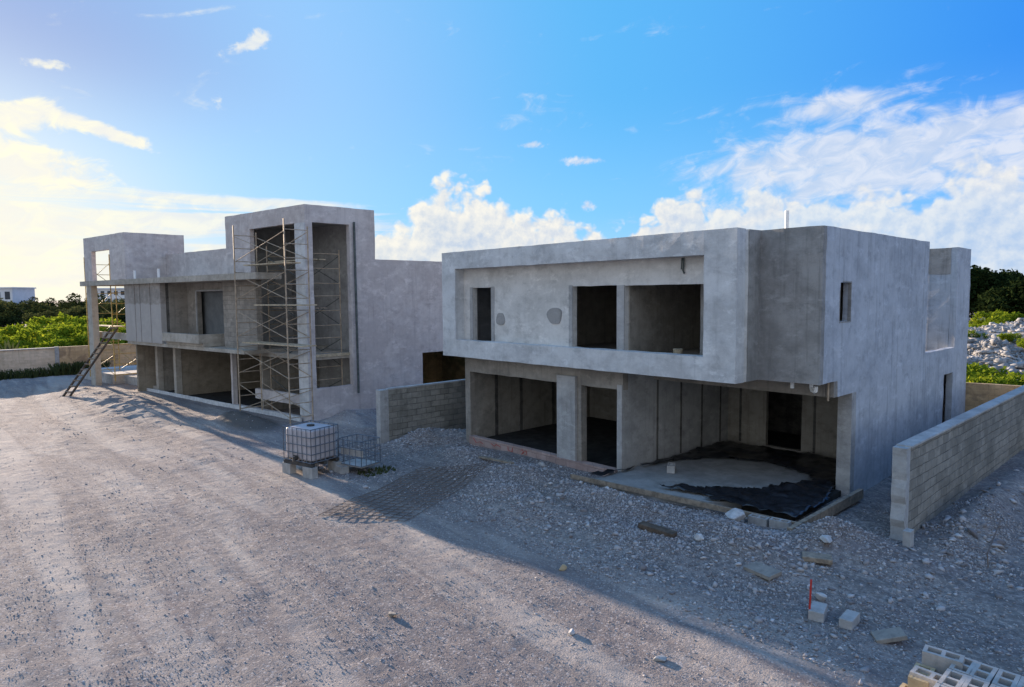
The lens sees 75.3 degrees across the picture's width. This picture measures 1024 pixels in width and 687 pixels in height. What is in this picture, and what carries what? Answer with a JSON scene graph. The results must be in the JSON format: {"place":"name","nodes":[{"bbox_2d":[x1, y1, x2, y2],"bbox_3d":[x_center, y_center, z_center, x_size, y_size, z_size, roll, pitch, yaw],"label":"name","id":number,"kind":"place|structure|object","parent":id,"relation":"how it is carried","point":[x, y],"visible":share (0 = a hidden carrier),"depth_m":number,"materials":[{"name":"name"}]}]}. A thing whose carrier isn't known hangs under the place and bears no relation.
{"place":"outdoors","nodes":[
{"label":"outdoors","id":0,"kind":"place"},
{"bbox_2d":[0,301,1023,686],"bbox_3d":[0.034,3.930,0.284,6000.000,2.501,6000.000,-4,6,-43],"label":"ground","id":1,"kind":"structure","parent":0,"point":[26,411],"depth_m":11.98,"materials":[{"name":"grey gravel"}]},
{"bbox_2d":[0,301,17,314],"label":"tree","id":2,"kind":"object","parent":1,"relation":"on","point":[3,308],"visible":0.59,"depth_m":104.19,"materials":[{"name":"green plant"}]},
{"bbox_2d":[0,310,24,329],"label":"tree","id":3,"kind":"object","parent":1,"relation":"on","point":[5,319],"visible":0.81,"depth_m":94.49,"materials":[{"name":"green plant"}]},
{"bbox_2d":[0,334,31,347],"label":"bush","id":4,"kind":"object","parent":1,"relation":"on","point":[6,338],"visible":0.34,"depth_m":55.53,"materials":[{"name":"green plant"}]},
{"bbox_2d":[0,287,35,304],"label":"white building","id":5,"kind":"structure","parent":1,"relation":"on","point":[15,294],"depth_m":190.76,"materials":[{"name":"paint"}]},
{"bbox_2d":[5,292,9,298],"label":"window","id":6,"kind":"structure","parent":5,"relation":"in","point":[7,294],"depth_m":188.75,"materials":[{"name":"grey glass"}]},
{"bbox_2d":[0,340,37,349],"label":"agave","id":7,"kind":"object","parent":1,"relation":"on","point":[7,345],"visible":0.15,"depth_m":47.82,"materials":[{"name":"green plant"}]},
{"bbox_2d":[3,300,39,325],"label":"tree","id":8,"kind":"object","parent":1,"relation":"on","point":[26,306],"visible":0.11,"depth_m":115.69,"materials":[{"name":"green plant"}]},
{"bbox_2d":[8,302,50,323],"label":"tree","id":9,"kind":"object","parent":1,"relation":"on","point":[19,313],"visible":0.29,"depth_m":104.97,"materials":[{"name":"green plant"}]},
{"bbox_2d":[0,321,60,346],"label":"bush","id":10,"kind":"object","parent":1,"relation":"on","point":[9,330],"visible":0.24,"depth_m":63.00,"materials":[{"name":"green plant"}]},
{"bbox_2d":[21,310,55,325],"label":"tree","id":11,"kind":"object","parent":1,"relation":"on","point":[27,316],"visible":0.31,"depth_m":94.50,"materials":[{"name":"green plant"}]},
{"bbox_2d":[29,296,56,306],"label":"tree","id":12,"kind":"object","parent":1,"relation":"on","point":[52,301],"visible":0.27,"depth_m":189.44,"materials":[{"name":"green plant"}]},
{"bbox_2d":[14,324,80,347],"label":"bush","id":13,"kind":"object","parent":1,"relation":"on","point":[43,336],"visible":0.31,"depth_m":56.77,"materials":[{"name":"green plant"}]},
{"bbox_2d":[18,340,76,348],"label":"bush","id":14,"kind":"object","parent":1,"relation":"on","point":[43,344],"visible":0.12,"depth_m":52.40,"materials":[{"name":"green plant"}]},
{"bbox_2d":[31,300,70,311],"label":"tree","id":15,"kind":"object","parent":1,"relation":"on","point":[55,307],"visible":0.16,"depth_m":126.33,"materials":[{"name":"green plant"}]},
{"bbox_2d":[50,302,77,315],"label":"tree","id":16,"kind":"object","parent":1,"relation":"on","point":[67,305],"visible":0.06,"depth_m":116.10,"materials":[{"name":"green plant"}]},
{"bbox_2d":[28,312,100,331],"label":"bush","id":17,"kind":"object","parent":1,"relation":"on","point":[82,320],"visible":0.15,"depth_m":67.81,"materials":[{"name":"green plant"}]},
{"bbox_2d":[0,343,136,374],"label":"boundary wall","id":18,"kind":"structure","parent":1,"relation":"on","point":[23,359],"depth_m":45.04,"materials":[{"name":"concrete"}]},
{"bbox_2d":[55,306,85,318],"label":"tree","id":19,"kind":"object","parent":1,"relation":"on","point":[63,309],"visible":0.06,"depth_m":105.48,"materials":[{"name":"green plant"}]},
{"bbox_2d":[62,305,103,322],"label":"tree","id":20,"kind":"object","parent":1,"relation":"on","point":[79,312],"visible":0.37,"depth_m":94.75,"materials":[{"name":"green plant"}]},
{"bbox_2d":[60,292,108,308],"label":"tree","id":21,"kind":"object","parent":1,"relation":"on","point":[80,303],"visible":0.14,"depth_m":126.99,"materials":[{"name":"green plant"}]},
{"bbox_2d":[46,331,123,346],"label":"bush","id":22,"kind":"object","parent":1,"relation":"on","point":[83,338],"visible":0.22,"depth_m":54.91,"materials":[{"name":"green plant"}]},
{"bbox_2d":[53,320,123,342],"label":"bush","id":23,"kind":"object","parent":1,"relation":"on","point":[77,327],"visible":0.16,"depth_m":58.75,"materials":[{"name":"green plant"}]},
{"bbox_2d":[62,327,118,395],"bbox_3d":[-22.678,0.936,35.809,0.490,3.489,3.308,1,4,14],"label":"ladder","id":24,"kind":"object","parent":1,"relation":"on","point":[91,364],"visible":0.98,"depth_m":35.69,"materials":[{"name":"brown wood"}]},
{"bbox_2d":[68,328,127,343],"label":"bush","id":25,"kind":"object","parent":1,"relation":"on","point":[125,341],"visible":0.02,"depth_m":57.44,"materials":[{"name":"green plant"}]},
{"bbox_2d":[85,300,124,314],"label":"tree","id":26,"kind":"object","parent":1,"relation":"on","point":[108,306],"visible":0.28,"depth_m":117.74,"materials":[{"name":"green plant"}]},
{"bbox_2d":[97,288,124,301],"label":"white building","id":27,"kind":"structure","parent":1,"relation":"on","point":[105,290],"depth_m":162.81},
{"bbox_2d":[99,317,123,327],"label":"bush","id":28,"kind":"object","parent":1,"relation":"on","point":[106,323],"visible":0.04,"depth_m":70.99,"materials":[{"name":"green plant"}]},
{"bbox_2d":[101,308,124,324],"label":"tree","id":29,"kind":"object","parent":1,"relation":"on","point":[105,316],"visible":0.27,"depth_m":106.41,"materials":[{"name":"green plant"}]},
{"bbox_2d":[102,324,125,332],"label":"bush","id":30,"kind":"object","parent":1,"relation":"on","point":[122,329],"visible":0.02,"depth_m":59.27,"materials":[{"name":"green plant"}]},
{"bbox_2d":[109,306,125,325],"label":"tree","id":31,"kind":"object","parent":1,"relation":"on","point":[122,317],"visible":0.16,"depth_m":96.36,"materials":[{"name":"green plant"}]},
{"bbox_2d":[0,360,395,476],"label":"weeds","id":32,"kind":"object","parent":1,"relation":"on","point":[65,369],"visible":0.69,"depth_m":43.84,"materials":[{"name":"green plant"}]},
{"bbox_2d":[80,204,464,421],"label":"concrete house","id":33,"kind":"structure","parent":1,"relation":"on","point":[180,315],"depth_m":30.60,"materials":[{"name":"grey concrete"}]},
{"bbox_2d":[83,254,136,380],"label":"scaffold tower","id":34,"kind":"structure","parent":33,"relation":"on","point":[112,325],"depth_m":39.69,"materials":[{"name":"metal"}]},
{"bbox_2d":[195,289,222,331],"bbox_3d":[-14.566,-1.486,32.156,3.078,2.230,0.099,3,5,39],"label":"window frame","id":35,"kind":"structure","parent":33,"relation":"in","point":[219,289],"depth_m":33.06,"materials":[{"name":"metal"}]},
{"bbox_2d":[232,218,316,425],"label":"scaffold tower","id":36,"kind":"structure","parent":1,"relation":"on","point":[284,263],"depth_m":26.65,"materials":[{"name":"metal"}]},
{"bbox_2d":[282,462,295,473],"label":"concrete block","id":37,"kind":"object","parent":1,"relation":"on","point":[287,468],"depth_m":19.17,"materials":[{"name":"grey concrete"}]},
{"bbox_2d":[266,246,342,409],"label":"scaffold tower","id":38,"kind":"structure","parent":1,"relation":"on","point":[317,308],"depth_m":28.43,"materials":[{"name":"metal"}]},
{"bbox_2d":[302,466,317,478],"bbox_3d":[-5.701,3.646,18.758,0.400,0.330,0.200,2,5,33],"label":"concrete block","id":39,"kind":"object","parent":1,"relation":"on","point":[310,473],"depth_m":18.66,"materials":[{"name":"grey concrete"}]},
{"bbox_2d":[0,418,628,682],"bbox_3d":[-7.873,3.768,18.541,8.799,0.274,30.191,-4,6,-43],"label":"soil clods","id":40,"kind":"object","parent":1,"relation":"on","point":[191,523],"visible":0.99,"depth_m":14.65,"materials":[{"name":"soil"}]},
{"bbox_2d":[328,460,341,471],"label":"concrete block","id":41,"kind":"object","parent":1,"relation":"on","point":[332,465],"depth_m":19.36,"materials":[{"name":"grey concrete"}]},
{"bbox_2d":[283,420,338,467],"bbox_3d":[-5.884,2.900,19.259,1.205,1.090,1.172,2,5,33],"label":"water tank","id":42,"kind":"object","parent":41,"relation":"on","point":[312,443],"visible":1,"depth_m":18.98,"materials":[{"name":"plastic"}]},
{"bbox_2d":[336,465,348,473],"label":"concrete block","id":43,"kind":"object","parent":1,"relation":"on","point":[342,469],"depth_m":19.17,"materials":[{"name":"grey concrete"}]},
{"bbox_2d":[337,434,380,467],"bbox_3d":[-4.485,3.141,19.479,0.975,0.773,0.775,2,5,33],"label":"tank cage","id":44,"kind":"object","parent":43,"relation":"on","point":[358,462],"visible":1,"depth_m":19.36,"materials":[{"name":"metal"}]},
{"bbox_2d":[388,611,398,616],"bbox_3d":[-1.872,4.334,10.621,0.219,0.088,0.145,0,4,2],"label":"rock","id":45,"kind":"object","parent":1,"relation":"on","point":[391,614],"visible":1,"depth_m":10.58,"materials":[{"name":"stone"}]},
{"bbox_2d":[319,462,491,520],"bbox_3d":[-2.527,3.729,17.338,2.070,0.312,5.115,1,5,24],"label":"wire mat","id":46,"kind":"object","parent":1,"relation":"on","point":[407,493],"visible":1,"depth_m":16.93,"materials":[{"name":"metal"}]},
{"bbox_2d":[376,379,465,443],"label":"boundary wall","id":47,"kind":"structure","parent":1,"relation":"on","point":[402,411],"depth_m":23.74,"materials":[{"name":"concrete"}]},
{"bbox_2d":[479,456,513,463],"bbox_3d":[-0.470,3.397,19.401,0.120,0.210,1.723,-3,5,-34],"label":"loose board","id":48,"kind":"object","parent":1,"relation":"on","point":[496,459],"visible":1,"depth_m":19.30,"materials":[{"name":"grey wood"}]},
{"bbox_2d":[555,564,566,570],"bbox_3d":[0.886,4.144,12.284,0.276,0.118,0.093,-1,4,-11],"label":"rock","id":49,"kind":"object","parent":1,"relation":"on","point":[563,567],"visible":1,"depth_m":12.26,"materials":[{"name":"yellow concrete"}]},
{"bbox_2d":[568,628,574,634],"bbox_3d":[0.900,4.341,9.985,0.102,0.077,0.158,2,5,27],"label":"rock","id":50,"kind":"object","parent":1,"relation":"on","point":[571,631],"visible":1,"depth_m":9.95,"materials":[{"name":"stone"}]},
{"bbox_2d":[638,521,676,537],"bbox_3d":[2.950,3.781,13.488,0.784,0.153,0.220,3,5,41],"label":"loose board","id":51,"kind":"object","parent":1,"relation":"on","point":[654,528],"visible":1,"depth_m":13.43,"materials":[{"name":"brown wood"}]},
{"bbox_2d":[653,655,666,660],"bbox_3d":[2.059,4.383,9.246,0.190,0.072,0.120,1,4,19],"label":"rock","id":52,"kind":"object","parent":1,"relation":"on","point":[660,658],"visible":1,"depth_m":9.21,"materials":[{"name":"stone"}]},
{"bbox_2d":[570,474,795,523],"bbox_3d":[3.825,3.659,15.689,5.993,0.140,0.060,3,5,41],"label":"formwork board","id":53,"kind":"object","parent":1,"relation":"on","point":[720,508],"visible":0.64,"depth_m":15.92,"materials":[{"name":"brown wood"}]},
{"bbox_2d":[694,533,703,540],"bbox_3d":[3.692,3.822,13.116,0.160,0.132,0.238,-1,4,-2],"label":"rock","id":54,"kind":"object","parent":1,"relation":"on","point":[699,536],"visible":1,"depth_m":13.07,"materials":[{"name":"stone"}]},
{"bbox_2d":[595,457,813,510],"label":"concrete slab","id":55,"kind":"structure","parent":1,"relation":"on","point":[721,472],"depth_m":17.34,"materials":[{"name":"grey concrete"}]},
{"bbox_2d":[667,462,675,473],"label":"concrete block","id":56,"kind":"object","parent":55,"relation":"on","point":[671,467],"depth_m":17.67,"materials":[{"name":"grey concrete"}]},
{"bbox_2d":[588,440,835,482],"bbox_3d":[5.923,3.350,17.878,6.275,0.132,4.855,-4,6,-43],"label":"plastic sheet","id":57,"kind":"object","parent":55,"relation":"on","point":[816,467],"visible":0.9,"depth_m":19.09,"materials":[{"name":"black plastic"}]},
{"bbox_2d":[660,480,835,516],"bbox_3d":[5.900,3.524,15.271,4.398,0.164,2.486,-1,4,-5],"label":"plastic sheet","id":58,"kind":"object","parent":55,"relation":"on","point":[795,499],"visible":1,"depth_m":15.48,"materials":[{"name":"black plastic"}]},
{"bbox_2d":[442,210,970,520],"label":"concrete house","id":59,"kind":"structure","parent":1,"relation":"on","point":[846,349],"depth_m":18.59,"materials":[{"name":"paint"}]},
{"bbox_2d":[673,348,682,353],"bbox_3d":[4.209,0.253,16.853,0.258,0.240,0.258,-4,6,-43],"label":"bucket","id":60,"kind":"object","parent":59,"relation":"on","point":[678,350],"visible":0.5,"depth_m":16.75,"materials":[{"name":"beige plastic"}]},
{"bbox_2d":[725,508,745,521],"bbox_3d":[4.742,3.706,14.176,0.495,0.319,0.347,-3,5,-29],"label":"rock","id":61,"kind":"object","parent":1,"relation":"on","point":[737,514],"visible":0.79,"depth_m":14.08,"materials":[{"name":"stone"}]},
{"bbox_2d":[748,513,769,526],"bbox_3d":[5.284,3.797,14.211,0.400,0.200,0.200,3,6,43],"label":"concrete block","id":62,"kind":"object","parent":1,"relation":"on","point":[759,520],"depth_m":14.14,"materials":[{"name":"grey concrete"}]},
{"bbox_2d":[743,561,781,579],"bbox_3d":[4.452,4.035,11.812,0.344,0.089,0.550,-3,5,-31],"label":"concrete slab","id":63,"kind":"object","parent":1,"relation":"on","point":[764,571],"depth_m":11.75,"materials":[{"name":"grey concrete"}]},
{"bbox_2d":[769,517,791,528],"bbox_3d":[5.627,3.799,13.929,0.400,0.200,0.200,3,5,39],"label":"concrete block","id":64,"kind":"object","parent":1,"relation":"on","point":[777,523],"depth_m":13.88,"materials":[{"name":"grey concrete"}]},
{"bbox_2d":[809,579,811,608],"bbox_3d":[4.645,4.002,10.348,0.032,0.670,0.052,-4,6,-43],"label":"stake","id":65,"kind":"object","parent":1,"relation":"on","point":[810,592],"visible":0.77,"depth_m":10.32,"materials":[{"name":"red paint"}]},
{"bbox_2d":[802,551,832,564],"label":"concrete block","id":66,"kind":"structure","parent":1,"relation":"on","point":[815,557],"depth_m":12.05,"materials":[{"name":"grey concrete"}]},
{"bbox_2d":[808,601,827,622],"bbox_3d":[4.805,4.219,10.429,0.220,0.170,0.400,2,5,33],"label":"concrete block","id":67,"kind":"object","parent":1,"relation":"on","point":[817,611],"depth_m":10.31,"materials":[{"name":"grey concrete"}]},
{"bbox_2d":[814,592,826,600],"bbox_3d":[5.072,4.166,10.923,0.200,0.140,0.124,2,5,30],"label":"rock","id":68,"kind":"object","parent":1,"relation":"on","point":[820,596],"visible":1,"depth_m":10.89,"materials":[{"name":"stone"}]},
{"bbox_2d":[787,488,863,530],"bbox_3d":[6.958,3.695,14.606,3.703,0.270,0.100,-4,6,-42],"label":"formwork board","id":69,"kind":"object","parent":1,"relation":"on","point":[841,504],"visible":0.71,"depth_m":14.71,"materials":[{"name":"brown wood"}]},
{"bbox_2d":[819,535,831,542],"bbox_3d":[5.928,3.704,12.502,0.211,0.154,0.298,0,4,7],"label":"rock","id":70,"kind":"object","parent":1,"relation":"on","point":[825,538],"visible":1,"depth_m":12.46,"materials":[{"name":"stone"}]},
{"bbox_2d":[839,609,859,630],"bbox_3d":[5.163,4.237,10.161,0.190,0.170,0.400,3,6,43],"label":"concrete block","id":71,"kind":"object","parent":1,"relation":"on","point":[849,619],"depth_m":10.07,"materials":[{"name":"grey concrete"}]},
{"bbox_2d":[871,627,907,643],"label":"concrete slab","id":72,"kind":"structure","parent":1,"relation":"on","point":[889,635],"depth_m":9.64,"materials":[{"name":"grey concrete"}]},
{"bbox_2d":[890,385,1023,547],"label":"boundary wall","id":73,"kind":"structure","parent":1,"relation":"on","point":[939,468],"depth_m":15.25,"materials":[{"name":"concrete"}]},
{"bbox_2d":[968,330,988,338],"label":"bush","id":74,"kind":"object","parent":1,"relation":"on","point":[974,333],"visible":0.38,"depth_m":46.68,"materials":[{"name":"green plant"}]},
{"bbox_2d":[966,374,1000,383],"bbox_3d":[18.988,2.304,27.449,4.540,2.181,3.111,-1,4,-14],"label":"bush","id":75,"kind":"object","parent":1,"relation":"on","point":[975,379],"visible":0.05,"depth_m":27.12,"materials":[{"name":"green plant"}]},
{"bbox_2d":[968,321,1003,327],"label":"bush","id":76,"kind":"object","parent":1,"relation":"on","point":[983,323],"visible":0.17,"depth_m":54.12,"materials":[{"name":"green plant"}]},
{"bbox_2d":[965,382,1021,411],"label":"boundary wall","id":77,"kind":"structure","parent":1,"relation":"on","point":[977,394],"depth_m":23.11,"materials":[{"name":"beige concrete"}]},
{"bbox_2d":[986,520,1000,567],"bbox_3d":[9.258,3.827,12.763,0.055,0.450,1.750,3,6,42],"label":"bent rod","id":78,"kind":"object","parent":1,"relation":"on","point":[991,543],"visible":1,"depth_m":12.52,"materials":[{"name":"brown metal"}]},
{"bbox_2d":[969,264,1018,321],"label":"tree","id":79,"kind":"object","parent":1,"relation":"on","point":[973,291],"visible":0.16,"depth_m":77.42,"materials":[{"name":"green plant"}]},
{"bbox_2d":[966,362,1023,384],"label":"bush","id":80,"kind":"object","parent":1,"relation":"on","point":[976,369],"visible":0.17,"depth_m":29.13,"materials":[{"name":"green plant"}]},
{"bbox_2d":[967,318,1023,374],"bbox_3d":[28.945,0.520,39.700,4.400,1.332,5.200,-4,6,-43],"label":"rubble heap","id":81,"kind":"object","parent":1,"relation":"on","point":[998,349],"visible":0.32,"depth_m":38.90,"materials":[{"name":"grey stone"}]},
{"bbox_2d":[969,277,1023,316],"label":"tree","id":82,"kind":"object","parent":1,"relation":"on","point":[998,302],"visible":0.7,"depth_m":71.90,"materials":[{"name":"green plant"}]},
{"bbox_2d":[969,272,1023,320],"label":"tree","id":83,"kind":"object","parent":1,"relation":"on","point":[1015,277],"visible":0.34,"depth_m":73.72,"materials":[{"name":"green plant"}]},
{"bbox_2d":[969,371,1023,384],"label":"bush","id":84,"kind":"object","parent":1,"relation":"on","point":[1009,376],"visible":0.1,"depth_m":27.21,"materials":[{"name":"green plant"}]},
{"bbox_2d":[970,309,1023,324],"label":"bush","id":85,"kind":"object","parent":1,"relation":"on","point":[997,315],"visible":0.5,"depth_m":66.38,"materials":[{"name":"green plant"}]},
{"bbox_2d":[970,269,1023,311],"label":"tree","id":86,"kind":"object","parent":1,"relation":"on","point":[985,275],"visible":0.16,"depth_m":77.21,"materials":[{"name":"green plant"}]},
{"bbox_2d":[972,321,1023,334],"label":"rubble heap","id":87,"kind":"object","parent":1,"relation":"on","point":[1006,326],"visible":0.26,"depth_m":49.09,"materials":[{"name":"grey stone"}]},
{"bbox_2d":[987,269,1021,276],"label":"tree","id":88,"kind":"object","parent":1,"relation":"on","point":[1004,271],"visible":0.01,"depth_m":89.95,"materials":[{"name":"green plant"}]},
{"bbox_2d":[997,332,1022,342],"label":"bush","id":89,"kind":"object","parent":1,"relation":"on","point":[1007,336],"visible":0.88,"depth_m":44.56,"materials":[{"name":"green plant"}]},
{"bbox_2d":[1016,338,1023,347],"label":"bush","id":90,"kind":"object","parent":1,"relation":"on","point":[1021,342],"visible":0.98,"depth_m":42.37,"materials":[{"name":"green plant"}]},
{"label":"concrete block","id":91,"kind":"object","parent":1,"relation":"on","visible":0},
{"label":"concrete block","id":92,"kind":"object","parent":91,"relation":"on","visible":0},
{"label":"concrete block","id":93,"kind":"object","parent":92,"relation":"on","visible":0},
{"bbox_2d":[922,644,964,673],"bbox_3d":[5.079,3.745,7.823,0.400,0.200,0.200,3,5,41],"label":"concrete block","id":94,"kind":"object","parent":93,"relation":"on","point":[940,660],"depth_m":7.79,"materials":[{"name":"grey concrete"}]},
{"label":"concrete block","id":95,"kind":"object","parent":1,"relation":"on","visible":0},
{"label":"concrete block","id":96,"kind":"object","parent":95,"relation":"on","visible":0},
{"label":"concrete block","id":97,"kind":"object","parent":96,"relation":"on","visible":0},
{"bbox_2d":[910,665,941,686],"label":"concrete block","id":98,"kind":"object","parent":97,"relation":"on","point":[933,678],"depth_m":7.59,"materials":[{"name":"grey concrete"}]},
{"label":"concrete block","id":99,"kind":"object","parent":95,"relation":"on","visible":0},
{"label":"concrete block","id":100,"kind":"object","parent":99,"relation":"on","visible":0},
{"bbox_2d":[907,662,935,686],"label":"concrete block","id":101,"kind":"object","parent":100,"relation":"on","point":[914,681],"depth_m":7.61,"materials":[{"name":"beige concrete"}]},
{"bbox_2d":[0,0,1023,300],"label":"sky","id":102,"kind":"structure","parent":0,"point":[463,125],"materials":[{"name":"blue"}]},
{"bbox_2d":[933,682,946,686],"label":"concrete block","id":103,"kind":"object","parent":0,"point":[938,685],"depth_m":7.25,"materials":[{"name":"grey concrete"}]},
{"bbox_2d":[937,668,967,686],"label":"concrete block","id":104,"kind":"object","parent":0,"point":[950,678],"depth_m":7.39,"materials":[{"name":"grey concrete"}]},
{"bbox_2d":[949,657,977,674],"bbox_3d":[5.207,3.800,7.665,0.400,0.200,0.200,-4,6,-44],"label":"concrete block","id":105,"kind":"object","parent":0,"point":[969,665],"depth_m":7.63,"materials":[{"name":"grey concrete"}]},
{"bbox_2d":[961,675,989,686],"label":"concrete block","id":106,"kind":"object","parent":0,"point":[970,681],"depth_m":7.33,"materials":[{"name":"grey concrete"}]},
{"bbox_2d":[968,661,998,684],"bbox_3d":[5.335,3.809,7.519,0.400,0.200,0.200,-4,6,-42],"label":"concrete block","id":107,"kind":"object","parent":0,"point":[984,672],"depth_m":7.52,"materials":[{"name":"grey concrete"}]},
{"bbox_2d":[992,668,1020,686],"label":"concrete block","id":108,"kind":"object","parent":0,"point":[1003,678],"depth_m":7.38,"materials":[{"name":"grey concrete"}]},
{"bbox_2d":[1016,676,1023,686],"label":"concrete block","id":109,"kind":"object","parent":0,"point":[1020,683],"depth_m":7.29,"materials":[{"name":"grey concrete"}]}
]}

